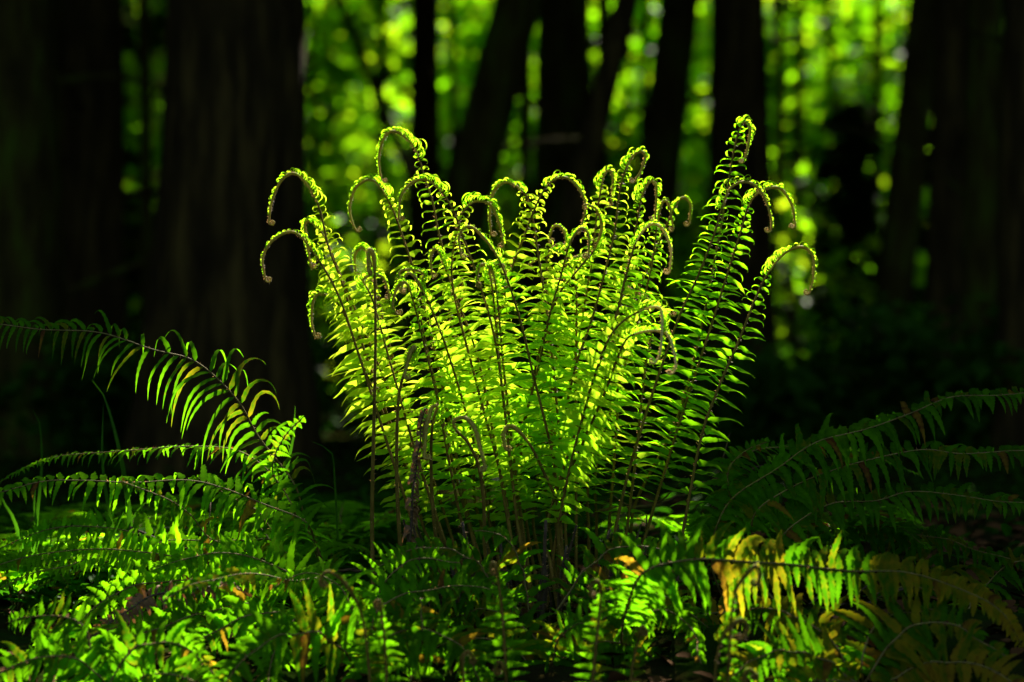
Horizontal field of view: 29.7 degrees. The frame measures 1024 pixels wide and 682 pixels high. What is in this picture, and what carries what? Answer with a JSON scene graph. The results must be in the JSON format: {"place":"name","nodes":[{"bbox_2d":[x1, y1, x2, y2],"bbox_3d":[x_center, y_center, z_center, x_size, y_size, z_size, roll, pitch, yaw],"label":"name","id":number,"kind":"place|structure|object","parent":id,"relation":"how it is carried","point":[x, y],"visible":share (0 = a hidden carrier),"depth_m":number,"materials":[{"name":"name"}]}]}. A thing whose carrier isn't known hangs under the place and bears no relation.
{"place":"outdoors","nodes":[
{"label":"outdoors","id":0,"kind":"place"},
{"bbox_2d":[0,0,1023,681],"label":"forest floor","id":1,"kind":"structure","parent":0,"point":[678,670],"depth_m":7.67,"materials":[{"name":"green plant"}]},
{"bbox_2d":[2,409,42,605],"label":"grass tuft","id":2,"kind":"object","parent":1,"relation":"on","point":[36,512],"visible":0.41,"depth_m":4.79,"materials":[{"name":"green plant"}]},
{"bbox_2d":[0,502,119,543],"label":"lady fern","id":3,"kind":"object","parent":1,"relation":"on","point":[71,510],"visible":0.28,"depth_m":5.44,"materials":[{"name":"green plant"}]},
{"bbox_2d":[0,533,134,611],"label":"lady fern","id":4,"kind":"object","parent":1,"relation":"on","point":[7,574],"visible":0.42,"depth_m":4.65,"materials":[{"name":"green plant"}]},
{"bbox_2d":[0,0,163,457],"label":"tree","id":5,"kind":"object","parent":1,"relation":"on","point":[32,283],"visible":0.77,"depth_m":10.81,"materials":[{"name":"brown plant"}]},
{"bbox_2d":[53,0,140,327],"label":"hemlock tree","id":6,"kind":"object","parent":1,"relation":"on","point":[132,160],"visible":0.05,"depth_m":16.59,"materials":[{"name":"green plant"}]},
{"bbox_2d":[52,0,155,165],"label":"tree","id":7,"kind":"object","parent":1,"relation":"on","point":[58,16],"visible":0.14,"depth_m":15.46,"materials":[{"name":"black plant"}]},
{"bbox_2d":[55,0,157,440],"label":"tree","id":8,"kind":"object","parent":1,"relation":"on","point":[94,194],"visible":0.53,"depth_m":12.34,"materials":[{"name":"brown plant"}]},
{"bbox_2d":[0,588,217,681],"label":"sword fern","id":9,"kind":"object","parent":1,"relation":"on","point":[96,655],"visible":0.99,"depth_m":3.91,"materials":[{"name":"green plant"}]},
{"bbox_2d":[92,380,146,596],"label":"grass tuft","id":10,"kind":"object","parent":1,"relation":"on","point":[130,518],"visible":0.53,"depth_m":4.74,"materials":[{"name":"green plant"}]},
{"bbox_2d":[127,325,141,348],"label":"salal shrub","id":11,"kind":"object","parent":1,"relation":"on","point":[131,330],"visible":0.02,"depth_m":13.14,"materials":[{"name":"green plant"}]},
{"bbox_2d":[125,0,152,326],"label":"tree","id":12,"kind":"object","parent":1,"relation":"on","point":[145,239],"visible":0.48,"depth_m":14.96,"materials":[{"name":"black plant"}]},
{"bbox_2d":[35,514,242,564],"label":"lady fern","id":13,"kind":"object","parent":1,"relation":"on","point":[101,536],"visible":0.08,"depth_m":5.05,"materials":[{"name":"green plant"}]},
{"bbox_2d":[123,0,166,339],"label":"maple tree","id":14,"kind":"object","parent":1,"relation":"on","point":[131,124],"visible":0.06,"depth_m":24.34,"materials":[{"name":"green plant"}]},
{"bbox_2d":[90,512,203,616],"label":"grass tuft","id":15,"kind":"object","parent":1,"relation":"on","point":[97,577],"visible":0.11,"depth_m":4.50,"materials":[{"name":"green plant"}]},
{"bbox_2d":[116,526,187,598],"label":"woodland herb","id":16,"kind":"object","parent":1,"relation":"on","point":[167,530],"visible":0.15,"depth_m":4.86,"materials":[{"name":"green plant"}]},
{"bbox_2d":[0,310,351,602],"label":"sword fern","id":17,"kind":"object","parent":1,"relation":"on","point":[299,520],"visible":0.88,"depth_m":4.48,"materials":[{"name":"green plant"}]},
{"bbox_2d":[64,494,287,535],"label":"lady fern","id":18,"kind":"object","parent":1,"relation":"on","point":[192,504],"visible":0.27,"depth_m":5.39,"materials":[{"name":"green plant"}]},
{"bbox_2d":[0,507,362,681],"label":"sword fern","id":19,"kind":"object","parent":1,"relation":"on","point":[236,583],"visible":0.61,"depth_m":4.23,"materials":[{"name":"green plant"}]},
{"bbox_2d":[119,0,328,477],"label":"tree","id":20,"kind":"object","parent":1,"relation":"on","point":[233,122],"visible":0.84,"depth_m":9.39,"materials":[{"name":"brown plant"}]},
{"bbox_2d":[128,522,379,572],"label":"lady fern","id":21,"kind":"object","parent":1,"relation":"on","point":[249,528],"visible":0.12,"depth_m":4.92,"materials":[{"name":"green plant"}]},
{"bbox_2d":[128,502,385,574],"bbox_3d":[-0.616,0.474,4.603,0.620,0.167,0.128,0,0,12],"label":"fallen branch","id":22,"kind":"object","parent":1,"relation":"on","point":[339,570],"visible":0.21,"depth_m":4.61,"materials":[{"name":"brown wood"}]},
{"bbox_2d":[253,413,340,604],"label":"grass tuft","id":23,"kind":"object","parent":1,"relation":"on","point":[284,474],"visible":0.3,"depth_m":4.70,"materials":[{"name":"green plant"}]},
{"bbox_2d":[306,0,366,401],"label":"tree","id":24,"kind":"object","parent":1,"relation":"on","point":[313,138],"visible":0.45,"depth_m":21.47,"materials":[{"name":"black plant"}]},
{"bbox_2d":[310,318,373,426],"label":"salal shrub","id":25,"kind":"object","parent":1,"relation":"on","point":[324,361],"visible":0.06,"depth_m":11.01,"materials":[{"name":"green plant"}]},
{"bbox_2d":[221,500,487,559],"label":"lady fern","id":26,"kind":"object","parent":1,"relation":"on","point":[345,507],"visible":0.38,"depth_m":5.26,"materials":[{"name":"green plant"}]},
{"bbox_2d":[308,174,408,419],"bbox_3d":[-1.509,-0.141,16.401,2.293,2.577,2.152,0,0,0],"label":"fern","id":27,"kind":"object","parent":1,"relation":"on","point":[314,274],"visible":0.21,"depth_m":16.43,"materials":[{"name":"green plant"}]},
{"bbox_2d":[318,569,409,681],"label":"young fern","id":28,"kind":"object","parent":1,"relation":"on","point":[377,674],"visible":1,"depth_m":3.79,"materials":[{"name":"green plant"}]},
{"bbox_2d":[305,0,483,389],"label":"maple tree","id":29,"kind":"object","parent":1,"relation":"on","point":[348,72],"visible":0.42,"depth_m":24.20,"materials":[{"name":"green plant"}]},
{"bbox_2d":[363,0,439,261],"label":"tree","id":30,"kind":"object","parent":1,"relation":"on","point":[424,108],"visible":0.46,"depth_m":20.37,"materials":[{"name":"black plant"}]},
{"bbox_2d":[319,259,489,409],"bbox_3d":[-0.916,0.103,18.461,1.932,1.769,1.965,0,0,0],"label":"hemlock tree","id":31,"kind":"object","parent":1,"relation":"on","point":[383,289],"visible":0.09,"depth_m":18.27,"materials":[{"name":"green plant"}]},
{"bbox_2d":[373,0,454,324],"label":"tree","id":32,"kind":"object","parent":1,"relation":"on","point":[379,210],"visible":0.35,"depth_m":21.46,"materials":[{"name":"black plant"}]},
{"bbox_2d":[307,0,536,283],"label":"maple tree","id":33,"kind":"object","parent":1,"relation":"on","point":[398,115],"visible":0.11,"depth_m":26.17,"materials":[{"name":"green plant"}]},
{"bbox_2d":[335,0,533,389],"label":"tree","id":34,"kind":"object","parent":1,"relation":"on","point":[384,109],"visible":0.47,"depth_m":18.45,"materials":[{"name":"black plant"}]},
{"bbox_2d":[209,526,708,681],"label":"sword fern","id":35,"kind":"object","parent":1,"relation":"on","point":[394,594],"visible":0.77,"depth_m":4.05,"materials":[{"name":"green plant"}]},
{"bbox_2d":[443,0,506,360],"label":"tree","id":36,"kind":"object","parent":1,"relation":"on","point":[452,79],"visible":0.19,"depth_m":22.47,"materials":[{"name":"black plant"}]},
{"bbox_2d":[457,561,531,681],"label":"young fern","id":37,"kind":"object","parent":1,"relation":"on","point":[506,673],"visible":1,"depth_m":3.87,"materials":[{"name":"green plant"}]},
{"bbox_2d":[345,0,659,436],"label":"tree","id":38,"kind":"object","parent":1,"relation":"on","point":[480,147],"visible":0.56,"depth_m":13.36,"materials":[{"name":"black plant"}]},
{"bbox_2d":[480,21,537,368],"bbox_3d":[-0.049,-5.251,19.659,1.962,11.949,1.913,0,0,0],"label":"tree","id":39,"kind":"object","parent":1,"relation":"on","point":[524,132],"visible":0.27,"depth_m":19.45,"materials":[{"name":"black plant"}]},
{"bbox_2d":[0,413,1023,615],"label":"ground cover","id":40,"kind":"object","parent":1,"relation":"on","point":[382,534],"visible":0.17,"depth_m":5.91,"materials":[{"name":"green plant"}]},
{"bbox_2d":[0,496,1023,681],"bbox_3d":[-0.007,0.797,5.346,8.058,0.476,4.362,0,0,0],"label":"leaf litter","id":41,"kind":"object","parent":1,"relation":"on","point":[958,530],"visible":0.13,"depth_m":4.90,"materials":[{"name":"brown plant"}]},
{"bbox_2d":[402,0,629,361],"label":"maple tree","id":42,"kind":"object","parent":1,"relation":"on","point":[464,79],"visible":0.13,"depth_m":26.13,"materials":[{"name":"green plant"}]},
{"bbox_2d":[349,298,722,445],"bbox_3d":[0.127,0.218,11.514,2.195,0.928,1.737,0,0,0],"label":"fern","id":43,"kind":"object","parent":1,"relation":"on","point":[422,391],"visible":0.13,"depth_m":11.29,"materials":[{"name":"green plant"}]},
{"bbox_2d":[434,0,638,432],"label":"tree","id":44,"kind":"object","parent":1,"relation":"on","point":[592,135],"visible":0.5,"depth_m":12.43,"materials":[{"name":"black plant"}]},
{"bbox_2d":[260,115,817,631],"bbox_3d":[0.062,0.070,4.424,1.283,1.218,0.700,0,0,0],"label":"sword fern","id":45,"kind":"object","parent":1,"relation":"on","point":[578,449],"visible":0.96,"depth_m":4.47,"materials":[{"name":"green plant"}]},
{"bbox_2d":[494,0,591,368],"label":"tree","id":46,"kind":"object","parent":1,"relation":"on","point":[558,73],"visible":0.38,"depth_m":16.31,"materials":[{"name":"black plant"}]},
{"bbox_2d":[418,578,693,666],"bbox_3d":[0.088,0.653,4.131,0.630,0.268,0.269,0,0,0],"label":"sword fern","id":47,"kind":"object","parent":1,"relation":"on","point":[537,646],"visible":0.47,"depth_m":4.11,"materials":[{"name":"green plant"}]},
{"bbox_2d":[513,0,610,352],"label":"tree","id":48,"kind":"object","parent":1,"relation":"on","point":[607,20],"visible":0.12,"depth_m":20.47,"materials":[{"name":"brown wood"}]},
{"bbox_2d":[122,0,1002,294],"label":"distant woodland","id":49,"kind":"object","parent":1,"relation":"on","point":[156,28],"visible":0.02,"depth_m":36.56,"materials":[{"name":"green plant"}]},
{"bbox_2d":[545,612,601,672],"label":"grass tuft","id":50,"kind":"object","parent":1,"relation":"on","point":[551,646],"visible":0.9,"depth_m":4.04,"materials":[{"name":"green plant"}]},
{"bbox_2d":[571,578,648,681],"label":"young fern","id":51,"kind":"object","parent":1,"relation":"on","point":[590,666],"visible":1,"depth_m":3.83,"materials":[{"name":"green plant"}]},
{"bbox_2d":[525,0,703,296],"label":"tree","id":52,"kind":"object","parent":1,"relation":"on","point":[645,58],"visible":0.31,"depth_m":18.48,"materials":[{"name":"black plant"}]},
{"bbox_2d":[459,0,771,311],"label":"maple tree","id":53,"kind":"object","parent":1,"relation":"on","point":[629,93],"visible":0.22,"depth_m":24.36,"materials":[{"name":"green plant"}]},
{"bbox_2d":[591,0,693,330],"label":"tree","id":54,"kind":"object","parent":1,"relation":"on","point":[604,156],"visible":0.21,"depth_m":19.46,"materials":[{"name":"black plant"}]},
{"bbox_2d":[659,296,698,406],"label":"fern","id":55,"kind":"object","parent":1,"relation":"on","point":[685,364],"visible":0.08,"depth_m":19.27,"materials":[{"name":"green plant"}]},
{"bbox_2d":[597,433,763,513],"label":"fallen branch","id":56,"kind":"object","parent":1,"relation":"on","point":[663,502],"visible":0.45,"depth_m":4.76,"materials":[{"name":"brown wood"}]},
{"bbox_2d":[591,0,791,310],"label":"maple tree","id":57,"kind":"object","parent":1,"relation":"on","point":[703,137],"visible":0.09,"depth_m":27.24,"materials":[{"name":"green plant"}]},
{"bbox_2d":[608,0,790,426],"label":"tree","id":58,"kind":"object","parent":1,"relation":"on","point":[669,101],"visible":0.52,"depth_m":15.37,"materials":[{"name":"black plant"}]},
{"bbox_2d":[592,506,830,574],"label":"lady fern","id":59,"kind":"object","parent":1,"relation":"on","point":[671,525],"visible":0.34,"depth_m":5.02,"materials":[{"name":"green plant"}]},
{"bbox_2d":[687,0,778,438],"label":"tree","id":60,"kind":"object","parent":1,"relation":"on","point":[738,73],"visible":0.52,"depth_m":13.82,"materials":[{"name":"black plant"}]},
{"bbox_2d":[713,563,762,681],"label":"young fern","id":61,"kind":"object","parent":1,"relation":"on","point":[729,625],"visible":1,"depth_m":3.74,"materials":[{"name":"green plant"}]},
{"bbox_2d":[665,336,851,449],"bbox_3d":[1.412,0.361,10.667,1.044,0.774,0.833,0,0,37],"label":"salal shrub","id":62,"kind":"object","parent":1,"relation":"on","point":[778,400],"visible":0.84,"depth_m":10.50,"materials":[{"name":"green plant"}]},
{"bbox_2d":[615,0,928,358],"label":"maple tree","id":63,"kind":"object","parent":1,"relation":"on","point":[813,78],"visible":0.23,"depth_m":24.25,"materials":[{"name":"green plant"}]},
{"bbox_2d":[767,0,806,353],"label":"tree","id":64,"kind":"object","parent":1,"relation":"on","point":[780,173],"visible":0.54,"depth_m":17.47,"materials":[{"name":"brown wood"}]},
{"bbox_2d":[655,184,922,426],"bbox_3d":[2.153,-0.295,15.545,2.353,2.524,1.929,0,0,0],"label":"maple tree","id":65,"kind":"object","parent":1,"relation":"on","point":[794,310],"visible":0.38,"depth_m":15.45,"materials":[{"name":"green plant"}]},
{"bbox_2d":[737,594,842,603],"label":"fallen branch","id":66,"kind":"object","parent":1,"relation":"on","point":[815,598],"visible":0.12,"depth_m":4.49,"materials":[{"name":"brown wood"}]},
{"bbox_2d":[768,0,833,302],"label":"tree","id":67,"kind":"object","parent":1,"relation":"on","point":[797,140],"visible":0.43,"depth_m":21.45,"materials":[{"name":"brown wood"}]},
{"bbox_2d":[676,161,926,402],"bbox_3d":[2.821,-0.263,16.926,2.735,2.944,2.408,0,0,0],"label":"maple tree","id":68,"kind":"object","parent":1,"relation":"on","point":[920,271],"visible":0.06,"depth_m":16.87,"materials":[{"name":"green plant"}]},
{"bbox_2d":[712,335,897,438],"bbox_3d":[2.054,0.330,12.475,1.640,0.854,1.085,0,0,0],"label":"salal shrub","id":69,"kind":"object","parent":1,"relation":"on","point":[855,408],"visible":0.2,"depth_m":12.33,"materials":[{"name":"green plant"}]},
{"bbox_2d":[590,516,1023,679],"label":"sword fern","id":70,"kind":"object","parent":1,"relation":"on","point":[885,566],"visible":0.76,"depth_m":3.95,"materials":[{"name":"green plant"}]},
{"bbox_2d":[693,0,924,352],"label":"maple tree","id":71,"kind":"object","parent":1,"relation":"on","point":[859,6],"visible":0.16,"depth_m":26.28,"materials":[{"name":"green plant"}]},
{"bbox_2d":[750,571,903,604],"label":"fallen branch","id":72,"kind":"object","parent":1,"relation":"on","point":[901,589],"visible":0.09,"depth_m":4.43,"materials":[{"name":"brown wood"}]},
{"bbox_2d":[692,504,967,569],"bbox_3d":[0.779,0.515,4.779,0.698,0.194,0.782,0,0,0],"label":"lady fern","id":73,"kind":"object","parent":1,"relation":"on","point":[826,538],"visible":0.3,"depth_m":4.66,"materials":[{"name":"green plant"}]},
{"bbox_2d":[783,100,890,372],"bbox_3d":[2.762,-0.632,16.009,0.890,2.739,0.943,0,0,-22],"label":"hemlock tree","id":74,"kind":"object","parent":1,"relation":"on","point":[852,206],"visible":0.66,"depth_m":15.87,"materials":[{"name":"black plant"}]},
{"bbox_2d":[674,0,1003,307],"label":"maple tree","id":75,"kind":"object","parent":1,"relation":"on","point":[902,13],"visible":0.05,"depth_m":25.27,"materials":[{"name":"green plant"}]},
{"bbox_2d":[823,0,859,355],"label":"tree","id":76,"kind":"object","parent":1,"relation":"on","point":[833,97],"visible":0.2,"depth_m":21.47,"materials":[{"name":"black plant"}]},
{"bbox_2d":[690,386,1023,594],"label":"sword fern","id":77,"kind":"object","parent":1,"relation":"on","point":[810,497],"visible":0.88,"depth_m":4.46,"materials":[{"name":"green plant"}]},
{"bbox_2d":[786,0,934,432],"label":"tree","id":78,"kind":"object","parent":1,"relation":"on","point":[903,223],"visible":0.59,"depth_m":13.40,"materials":[{"name":"black plant"}]},
{"bbox_2d":[717,582,1023,681],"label":"sword fern","id":79,"kind":"object","parent":1,"relation":"on","point":[814,659],"visible":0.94,"depth_m":3.91,"materials":[{"name":"green plant"}]},
{"bbox_2d":[841,0,927,281],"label":"tree","id":80,"kind":"object","parent":1,"relation":"on","point":[876,86],"visible":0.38,"depth_m":19.46,"materials":[{"name":"black plant"}]},
{"bbox_2d":[781,0,1002,449],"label":"tree","id":81,"kind":"object","parent":1,"relation":"on","point":[980,192],"visible":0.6,"depth_m":10.91,"materials":[{"name":"black plant"}]},
{"bbox_2d":[821,0,1001,440],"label":"tree","id":82,"kind":"object","parent":1,"relation":"on","point":[946,134],"visible":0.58,"depth_m":11.91,"materials":[{"name":"black plant"}]},
{"bbox_2d":[830,519,1023,612],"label":"sword fern","id":83,"kind":"object","parent":1,"relation":"on","point":[983,572],"visible":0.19,"depth_m":4.52,"materials":[{"name":"green plant"}]},
{"bbox_2d":[857,0,1003,429],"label":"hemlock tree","id":84,"kind":"object","parent":1,"relation":"on","point":[922,246],"visible":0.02,"depth_m":14.37,"materials":[{"name":"green plant"}]},
{"bbox_2d":[942,0,1023,465],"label":"tree","id":85,"kind":"object","parent":1,"relation":"on","point":[1007,427],"visible":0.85,"depth_m":10.01,"materials":[{"name":"brown plant"}]}
]}

